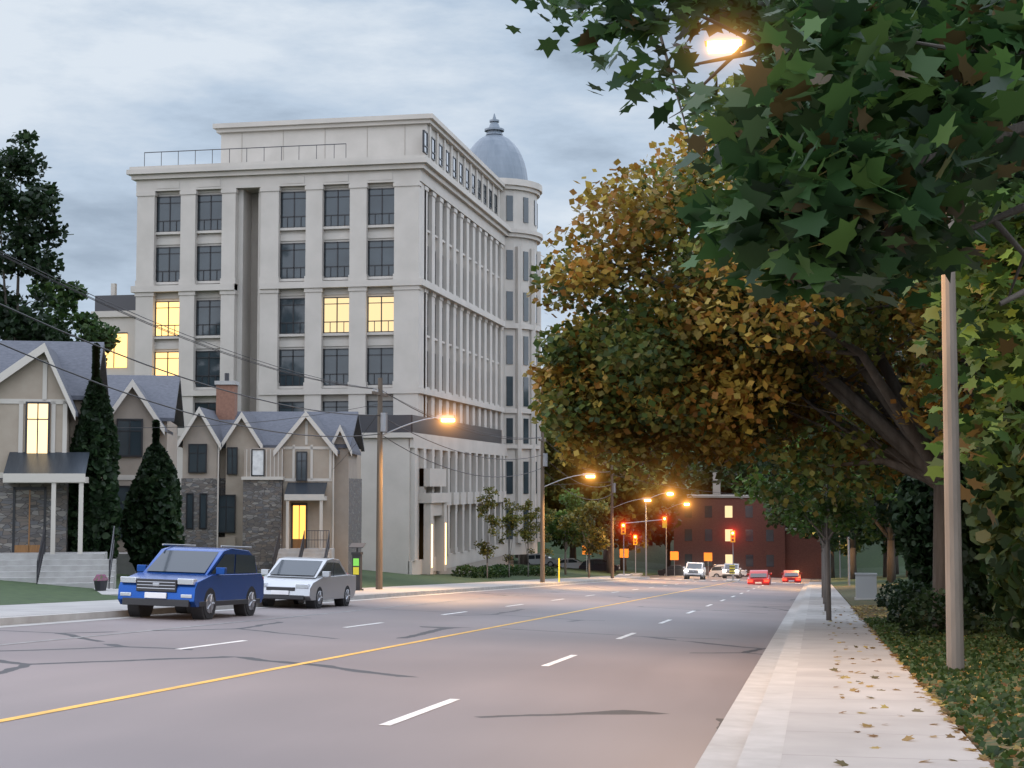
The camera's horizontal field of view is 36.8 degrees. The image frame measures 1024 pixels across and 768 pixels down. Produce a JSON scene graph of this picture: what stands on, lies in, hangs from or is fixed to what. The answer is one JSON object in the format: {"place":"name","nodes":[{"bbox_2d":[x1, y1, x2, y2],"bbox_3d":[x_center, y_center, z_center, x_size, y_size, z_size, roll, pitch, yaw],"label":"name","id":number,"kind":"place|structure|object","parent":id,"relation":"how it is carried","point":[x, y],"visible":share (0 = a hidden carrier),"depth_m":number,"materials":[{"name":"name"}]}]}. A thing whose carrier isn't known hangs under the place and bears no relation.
{"place":"outdoors","nodes":[
{"label":"outdoors","id":0,"kind":"place"},
{"bbox_2d":[0,575,821,767],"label":"road","id":1,"kind":"structure","parent":0,"point":[653,692],"depth_m":19.93,"materials":[{"name":"grey asphalt"}]},
{"bbox_2d":[118,544,263,619],"bbox_3d":[-7.601,4.744,36.888,2.190,1.763,4.532,1,-7,11],"label":"blue suv","id":2,"kind":"object","parent":1,"relation":"on","point":[199,583],"visible":0.96,"depth_m":35.87,"materials":[{"name":"blue paint"}]},
{"bbox_2d":[261,557,355,608],"bbox_3d":[-6.125,5.914,45.716,2.090,1.499,4.542,1,-7,11],"label":"car","id":3,"kind":"object","parent":1,"relation":"on","point":[313,583],"visible":0.87,"depth_m":44.65,"materials":[{"name":"grey paint"}]},
{"bbox_2d":[0,578,799,724],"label":"road markings","id":4,"kind":"object","parent":1,"relation":"on","point":[413,714],"visible":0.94,"depth_m":23.98,"materials":[{"name":"yellow paint"}]},
{"bbox_2d":[473,486,500,577],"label":"tree","id":5,"kind":"object","parent":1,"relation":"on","point":[494,522],"depth_m":102.72,"materials":[{"name":"green plant"}]},
{"bbox_2d":[497,498,523,576],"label":"tree","id":6,"kind":"object","parent":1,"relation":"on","point":[514,519],"depth_m":109.99,"materials":[{"name":"green plant"}]},
{"bbox_2d":[517,499,538,576],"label":"tree","id":7,"kind":"object","parent":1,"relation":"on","point":[525,534],"depth_m":117.34,"materials":[{"name":"green plant"}]},
{"bbox_2d":[533,503,556,558],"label":"tree","id":8,"kind":"object","parent":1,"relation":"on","point":[549,516],"depth_m":124.24,"materials":[{"name":"green plant"}]},
{"bbox_2d":[545,430,671,572],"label":"tree","id":9,"kind":"object","parent":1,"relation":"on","point":[631,511],"depth_m":165.44,"materials":[{"name":"green plant"}]},
{"bbox_2d":[620,549,627,573],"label":"roadwork sign","id":10,"kind":"object","parent":1,"relation":"on","point":[625,553],"visible":0.71,"depth_m":159.89,"materials":[{"name":"orange"}]},
{"bbox_2d":[631,534,642,576],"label":"signal","id":11,"kind":"object","parent":1,"relation":"on","point":[635,544],"visible":0.98,"depth_m":165.56,"materials":[{"name":"yellow"}]},
{"bbox_2d":[616,516,666,575],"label":"signal","id":12,"kind":"object","parent":1,"relation":"on","point":[663,519],"visible":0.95,"depth_m":148.83,"materials":[{"name":"grey"}]},
{"bbox_2d":[645,492,673,575],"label":"lamp","id":13,"kind":"object","parent":1,"relation":"on","point":[669,493],"visible":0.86,"depth_m":157.53,"materials":[{"name":"grey metal"}]},
{"bbox_2d":[658,565,685,575],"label":"car","id":14,"kind":"object","parent":1,"relation":"on","point":[679,569],"visible":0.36,"depth_m":183.91,"materials":[{"name":"grey paint"}]},
{"bbox_2d":[670,552,678,576],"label":"roadwork sign","id":15,"kind":"object","parent":1,"relation":"on","point":[674,556],"visible":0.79,"depth_m":166.81,"materials":[{"name":"orange metal"}]},
{"bbox_2d":[665,503,689,573],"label":"lamp","id":16,"kind":"object","parent":1,"relation":"on","point":[666,540],"visible":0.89,"depth_m":183.98,"materials":[{"name":"brown"}]},
{"bbox_2d":[683,562,705,579],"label":"white car","id":17,"kind":"object","parent":1,"relation":"on","point":[697,569],"visible":0.99,"depth_m":149.29,"materials":[{"name":"white paint"}]},
{"bbox_2d":[704,553,711,560],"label":"roadwork sign","id":18,"kind":"object","parent":1,"relation":"on","point":[707,556],"visible":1,"depth_m":168.11,"materials":[{"name":"orange metal"}]},
{"bbox_2d":[709,564,746,577],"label":"car","id":19,"kind":"object","parent":1,"relation":"on","point":[715,571],"visible":0.58,"depth_m":183.80,"materials":[{"name":"white paint"}]},
{"bbox_2d":[729,565,734,580],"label":"chevron board","id":20,"kind":"object","parent":1,"relation":"on","point":[732,569],"visible":1,"depth_m":143.07,"materials":[{"name":"yellow metal"}]},
{"bbox_2d":[726,530,739,581],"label":"traffic light","id":21,"kind":"object","parent":1,"relation":"on","point":[732,536],"visible":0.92,"depth_m":144.86,"materials":[{"name":"yellow"}]},
{"bbox_2d":[747,570,771,584],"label":"red car","id":22,"kind":"object","parent":1,"relation":"on","point":[759,577],"visible":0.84,"depth_m":126.79,"materials":[{"name":"red paint"}]},
{"bbox_2d":[781,570,801,582],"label":"red car","id":23,"kind":"object","parent":1,"relation":"on","point":[793,576],"visible":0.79,"depth_m":150.69,"materials":[{"name":"red paint"}]},
{"bbox_2d":[0,0,890,369],"label":"sky","id":24,"kind":"structure","parent":0,"point":[102,85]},
{"bbox_2d":[0,576,993,767],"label":"sidewalk","id":25,"kind":"structure","parent":0,"point":[789,705],"depth_m":18.05,"materials":[{"name":"grey concrete"}]},
{"bbox_2d":[349,543,365,590],"bbox_3d":[-6.280,7.410,62.332,0.600,1.910,0.440,-1,-4,11],"label":"pay station","id":26,"kind":"object","parent":25,"relation":"on","point":[357,563],"visible":0.92,"depth_m":62.20,"materials":[{"name":"grey metal"}]},
{"bbox_2d":[372,378,454,593],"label":"utility pole","id":27,"kind":"object","parent":25,"relation":"on","point":[381,423],"visible":0.97,"depth_m":65.46,"materials":[{"name":"brown wood"}]},
{"bbox_2d":[558,558,559,581],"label":"marker post","id":28,"kind":"object","parent":25,"relation":"on","point":[558,569],"visible":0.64,"depth_m":97.18,"materials":[{"name":"yellow plastic"}]},
{"bbox_2d":[538,432,595,582],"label":"utility pole","id":29,"kind":"object","parent":25,"relation":"on","point":[544,459],"visible":0.92,"depth_m":94.28,"materials":[{"name":"brown wood"}]},
{"bbox_2d":[557,501,610,577],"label":"tree","id":30,"kind":"object","parent":25,"relation":"on","point":[599,540],"depth_m":130.43,"materials":[{"name":"green plant"}]},
{"bbox_2d":[611,465,650,577],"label":"utility pole","id":31,"kind":"object","parent":25,"relation":"on","point":[613,487],"visible":0.7,"depth_m":128.18,"materials":[{"name":"brown wood"}]},
{"bbox_2d":[821,603,1023,767],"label":"fallen leaves","id":32,"kind":"object","parent":25,"relation":"on","point":[842,763],"visible":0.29,"depth_m":18.43,"materials":[{"name":"brown plant"}]},
{"bbox_2d":[0,460,1023,767],"bbox_3d":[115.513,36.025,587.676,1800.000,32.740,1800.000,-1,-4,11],"label":"ground","id":33,"kind":"structure","parent":0,"point":[870,560],"depth_m":92.91,"materials":[{"name":"green plant"}]},
{"bbox_2d":[0,129,76,341],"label":"tree","id":34,"kind":"object","parent":33,"relation":"on","point":[32,204],"depth_m":81.94,"materials":[{"name":"green plant"}]},
{"bbox_2d":[0,340,117,595],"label":"house","id":35,"kind":"structure","parent":33,"relation":"on","point":[42,466],"depth_m":51.78,"materials":[{"name":"paint"}]},
{"bbox_2d":[26,276,121,366],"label":"tree","id":36,"kind":"object","parent":33,"relation":"on","point":[87,327],"visible":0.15,"depth_m":88.59,"materials":[{"name":"green plant"}]},
{"bbox_2d":[68,342,122,558],"bbox_3d":[-14.448,2.779,53.331,2.115,8.473,2.056,-1,-4,11],"label":"cedar","id":37,"kind":"object","parent":33,"relation":"on","point":[95,434],"visible":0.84,"depth_m":52.71,"materials":[{"name":"green plant"}]},
{"bbox_2d":[101,375,183,574],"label":"house","id":38,"kind":"structure","parent":33,"relation":"on","point":[133,411],"depth_m":62.25,"materials":[{"name":"paint"}]},
{"bbox_2d":[119,419,184,572],"bbox_3d":[-13.489,4.463,58.275,2.490,6.282,2.424,-1,-4,11],"label":"cedar","id":39,"kind":"object","parent":33,"relation":"on","point":[156,480],"depth_m":57.51,"materials":[{"name":"green plant"}]},
{"bbox_2d":[177,373,364,574],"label":"house","id":40,"kind":"structure","parent":33,"relation":"on","point":[270,498],"depth_m":76.31,"materials":[{"name":"paint"}]},
{"bbox_2d":[0,252,763,499],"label":"overhead wires","id":41,"kind":"object","parent":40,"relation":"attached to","point":[229,423],"visible":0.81,"depth_m":50.04,"materials":[{"name":"black"}]},
{"bbox_2d":[91,113,542,574],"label":"condo building","id":42,"kind":"structure","parent":33,"relation":"on","point":[400,255],"depth_m":101.26,"materials":[{"name":"concrete"}]},
{"bbox_2d":[451,564,481,577],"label":"shrub leaves","id":43,"kind":"object","parent":33,"relation":"on","point":[468,568],"visible":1,"depth_m":100.40,"materials":[{"name":"green plant"}]},
{"bbox_2d":[468,565,499,578],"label":"shrub leaves","id":44,"kind":"object","parent":33,"relation":"on","point":[482,569],"visible":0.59,"depth_m":103.42,"materials":[{"name":"green plant"}]},
{"bbox_2d":[483,565,507,577],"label":"shrub leaves","id":45,"kind":"object","parent":33,"relation":"on","point":[503,573],"visible":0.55,"depth_m":106.68,"materials":[{"name":"green plant"}]},
{"bbox_2d":[491,565,511,576],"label":"shrub leaves","id":46,"kind":"object","parent":33,"relation":"on","point":[501,566],"visible":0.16,"depth_m":110.39,"materials":[{"name":"green plant"}]},
{"bbox_2d":[502,564,518,575],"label":"shrub leaves","id":47,"kind":"object","parent":33,"relation":"on","point":[516,572],"visible":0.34,"depth_m":116.42,"materials":[{"name":"green plant"}]},
{"bbox_2d":[511,564,531,575],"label":"shrub leaves","id":48,"kind":"object","parent":33,"relation":"on","point":[524,571],"visible":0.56,"depth_m":119.12,"materials":[{"name":"green plant"}]},
{"bbox_2d":[520,565,539,575],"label":"shrub leaves","id":49,"kind":"object","parent":33,"relation":"on","point":[532,569],"visible":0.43,"depth_m":122.14,"materials":[{"name":"green plant"}]},
{"bbox_2d":[532,566,554,575],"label":"shrub leaves","id":50,"kind":"object","parent":33,"relation":"on","point":[548,570],"visible":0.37,"depth_m":125.50,"materials":[{"name":"green plant"}]},
{"bbox_2d":[529,553,560,565],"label":"car","id":51,"kind":"object","parent":33,"relation":"on","point":[534,559],"visible":0.44,"depth_m":177.42,"materials":[{"name":"grey paint"}]},
{"bbox_2d":[545,565,556,575],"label":"shrub leaves","id":52,"kind":"object","parent":33,"relation":"on","point":[553,569],"visible":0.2,"depth_m":128.84,"materials":[{"name":"green plant"}]},
{"bbox_2d":[544,460,566,541],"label":"tree","id":53,"kind":"object","parent":33,"relation":"on","point":[546,469],"depth_m":185.24,"materials":[{"name":"green plant"}]},
{"bbox_2d":[520,419,606,564],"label":"tree","id":54,"kind":"object","parent":33,"relation":"on","point":[550,496],"depth_m":167.92,"materials":[{"name":"green plant"}]},
{"bbox_2d":[554,558,582,568],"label":"car","id":55,"kind":"object","parent":33,"relation":"on","point":[573,563],"visible":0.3,"depth_m":177.29,"materials":[{"name":"white paint"}]},
{"bbox_2d":[545,488,591,574],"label":"tree","id":56,"kind":"object","parent":33,"relation":"on","point":[570,501],"depth_m":137.83,"materials":[{"name":"green plant"}]},
{"bbox_2d":[544,405,620,558],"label":"tree","id":57,"kind":"object","parent":33,"relation":"on","point":[556,541],"depth_m":179.98,"materials":[{"name":"green plant"}]},
{"bbox_2d":[558,500,618,550],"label":"tree","id":58,"kind":"object","parent":33,"relation":"on","point":[579,543],"depth_m":144.83,"materials":[{"name":"green plant"}]},
{"bbox_2d":[579,558,619,571],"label":"car","id":59,"kind":"object","parent":33,"relation":"on","point":[600,564],"visible":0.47,"depth_m":175.65,"materials":[{"name":"grey paint"}]},
{"bbox_2d":[563,428,674,539],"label":"tree","id":60,"kind":"object","parent":33,"relation":"on","point":[663,499],"depth_m":174.78,"materials":[{"name":"green plant"}]},
{"bbox_2d":[619,445,703,570],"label":"tree","id":61,"kind":"object","parent":33,"relation":"on","point":[678,493],"depth_m":196.22,"materials":[{"name":"green plant"}]},
{"bbox_2d":[633,445,714,566],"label":"tree","id":62,"kind":"object","parent":33,"relation":"on","point":[658,540],"depth_m":231.55,"materials":[{"name":"green plant"}]},
{"bbox_2d":[688,465,743,494],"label":"tree","id":63,"kind":"object","parent":33,"relation":"on","point":[700,487],"depth_m":243.73,"materials":[{"name":"green plant"}]},
{"bbox_2d":[686,452,749,494],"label":"tree","id":64,"kind":"object","parent":33,"relation":"on","point":[710,484],"depth_m":236.34,"materials":[{"name":"green plant"}]},
{"bbox_2d":[693,461,767,494],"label":"tree","id":65,"kind":"object","parent":33,"relation":"on","point":[725,487],"visible":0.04,"depth_m":232.38,"materials":[{"name":"plant"}]},
{"bbox_2d":[721,563,740,578],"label":"silver car","id":66,"kind":"object","parent":33,"relation":"on","point":[725,572],"visible":0.81,"depth_m":170.40,"materials":[{"name":"grey paint"}]},
{"bbox_2d":[673,472,820,578],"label":"brick building","id":67,"kind":"structure","parent":33,"relation":"on","point":[709,523],"depth_m":209.14,"materials":[{"name":"brick"},{"name":"dark glass"}]},
{"bbox_2d":[505,0,1023,524],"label":"maple","id":68,"kind":"object","parent":33,"relation":"on","point":[829,124],"depth_m":7.57,"materials":[{"name":"green plant"}]},
{"bbox_2d":[527,71,1011,627],"bbox_3d":[7.474,-0.995,36.747,14.675,14.032,14.095,-1,-4,11],"label":"tree","id":69,"kind":"object","parent":33,"relation":"on","point":[655,211],"depth_m":35.77,"materials":[{"name":"plant"}]},
{"bbox_2d":[522,301,912,468],"bbox_3d":[5.342,1.931,38.136,10.304,8.372,4.123,-1,-4,11],"label":"tree","id":70,"kind":"object","parent":69,"relation":"attached to","point":[562,398],"depth_m":38.07,"materials":[{"name":"green plant"}]},
{"bbox_2d":[577,296,933,488],"bbox_3d":[6.044,1.917,37.627,8.754,8.336,7.230,-1,-4,11],"label":"tree","id":71,"kind":"object","parent":69,"relation":"attached to","point":[686,408],"depth_m":36.62,"materials":[{"name":"plant"}]},
{"bbox_2d":[748,428,804,527],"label":"tree","id":72,"kind":"object","parent":33,"relation":"on","point":[775,475],"depth_m":223.00,"materials":[{"name":"green plant"}]},
{"bbox_2d":[757,460,870,577],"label":"tree","id":73,"kind":"object","parent":33,"relation":"on","point":[844,548],"depth_m":194.32,"materials":[{"name":"green plant"}]},
{"bbox_2d":[731,418,901,619],"bbox_3d":[8.701,3.895,43.106,3.827,5.996,4.072,-5,-6,54],"label":"street tree","id":74,"kind":"object","parent":33,"relation":"on","point":[845,511],"depth_m":42.74,"materials":[{"name":"green plant"}]},
{"bbox_2d":[762,437,871,610],"bbox_3d":[10.306,4.800,51.659,3.784,6.235,4.082,-1,-4,11],"label":"street tree","id":75,"kind":"object","parent":33,"relation":"on","point":[782,513],"depth_m":51.42,"materials":[{"name":"green plant"}]},
{"bbox_2d":[701,300,936,508],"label":"tree","id":76,"kind":"object","parent":33,"relation":"on","point":[839,410],"depth_m":69.07,"materials":[{"name":"green plant"}]},
{"bbox_2d":[781,468,872,603],"bbox_3d":[12.567,5.837,61.520,3.654,6.486,4.094,-1,-4,11],"label":"street tree","id":77,"kind":"object","parent":33,"relation":"on","point":[857,518],"depth_m":61.38,"materials":[{"name":"green plant"}]},
{"bbox_2d":[777,469,883,578],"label":"tree","id":78,"kind":"object","parent":33,"relation":"on","point":[853,568],"depth_m":166.90,"materials":[{"name":"green plant"}]},
{"bbox_2d":[704,29,964,670],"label":"lamp column","id":79,"kind":"structure","parent":33,"relation":"on","point":[725,42],"depth_m":21.99,"materials":[{"name":"grey"}]},
{"bbox_2d":[813,495,862,596],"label":"street tree","id":80,"kind":"object","parent":33,"relation":"on","point":[834,543],"depth_m":73.84,"materials":[{"name":"plant"}]},
{"bbox_2d":[839,535,840,577],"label":"pole","id":81,"kind":"object","parent":33,"relation":"on","point":[839,562],"visible":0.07,"depth_m":190.66,"materials":[{"name":"grey metal"}]},
{"bbox_2d":[847,537,849,585],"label":"pole","id":82,"kind":"object","parent":33,"relation":"on","point":[848,561],"visible":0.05,"depth_m":116.58,"materials":[{"name":"grey metal"}]},
{"bbox_2d":[778,363,921,582],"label":"tree","id":83,"kind":"object","parent":33,"relation":"on","point":[888,533],"depth_m":123.70,"materials":[{"name":"green plant"}]},
{"bbox_2d":[792,326,914,524],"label":"tree","id":84,"kind":"object","parent":33,"relation":"on","point":[879,507],"depth_m":92.72,"materials":[{"name":"green plant"}]},
{"bbox_2d":[855,573,876,599],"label":"utility cabinet","id":85,"kind":"object","parent":33,"relation":"on","point":[866,585],"visible":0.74,"depth_m":68.02,"materials":[{"name":"grey metal"}]},
{"bbox_2d":[855,528,903,576],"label":"tree","id":86,"kind":"object","parent":33,"relation":"on","point":[884,547],"depth_m":175.77,"materials":[{"name":"green plant"}]},
{"bbox_2d":[874,578,912,606],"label":"shrub leaves","id":87,"kind":"object","parent":33,"relation":"on","point":[881,601],"visible":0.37,"depth_m":55.78,"materials":[{"name":"green plant"}]},
{"bbox_2d":[885,579,926,613],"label":"shrub leaves","id":88,"kind":"object","parent":33,"relation":"on","point":[896,594],"visible":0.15,"depth_m":48.21,"materials":[{"name":"green plant"}]},
{"bbox_2d":[886,583,932,623],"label":"shrub leaves","id":89,"kind":"object","parent":33,"relation":"on","point":[910,594],"visible":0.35,"depth_m":39.34,"materials":[{"name":"green plant"}]},
{"bbox_2d":[891,431,968,601],"bbox_3d":[14.399,3.773,50.203,4.037,7.483,3.908,-1,-4,11],"label":"hedge","id":90,"kind":"object","parent":33,"relation":"on","point":[912,516],"visible":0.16,"depth_m":49.22,"materials":[{"name":"green plant"}]},
{"bbox_2d":[897,588,986,636],"bbox_3d":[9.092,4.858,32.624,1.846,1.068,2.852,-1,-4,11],"label":"shrub leaves","id":91,"kind":"object","parent":33,"relation":"on","point":[913,617],"visible":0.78,"depth_m":32.23,"materials":[{"name":"green plant"}]},
{"bbox_2d":[929,410,997,617],"bbox_3d":[13.062,1.704,39.384,4.788,8.983,4.678,-1,-4,11],"label":"hedge","id":92,"kind":"object","parent":33,"relation":"on","point":[975,582],"visible":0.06,"depth_m":38.19,"materials":[{"name":"green plant"}]},
{"bbox_2d":[965,402,1010,485],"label":"tree","id":93,"kind":"object","parent":33,"relation":"on","point":[1006,406],"visible":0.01,"depth_m":29.58,"materials":[{"name":"green plant"}]},
{"bbox_2d":[962,384,1023,640],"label":"hedge","id":94,"kind":"object","parent":33,"relation":"on","point":[1000,556],"visible":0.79,"depth_m":25.11,"materials":[{"name":"green plant"}]},
{"bbox_2d":[969,123,1023,355],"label":"tree","id":95,"kind":"object","parent":33,"relation":"on","point":[1018,174],"visible":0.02,"depth_m":26.25,"materials":[{"name":"green plant"}]},
{"bbox_2d":[583,373,606,560],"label":"tree","id":96,"kind":"object","parent":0,"point":[605,554],"depth_m":212.53,"materials":[{"name":"green plant"}]},
{"bbox_2d":[647,472,691,544],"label":"tree","id":97,"kind":"object","parent":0,"point":[650,543],"depth_m":248.05,"materials":[{"name":"green plant"}]},
{"bbox_2d":[895,548,898,573],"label":"tree","id":98,"kind":"object","parent":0,"point":[897,564],"visible":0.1,"depth_m":209.01,"materials":[{"name":"plant"}]},
{"bbox_2d":[864,614,1023,767],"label":"verge grass","id":99,"kind":"structure","parent":0,"point":[990,644],"depth_m":20.60,"materials":[{"name":"green plant"}]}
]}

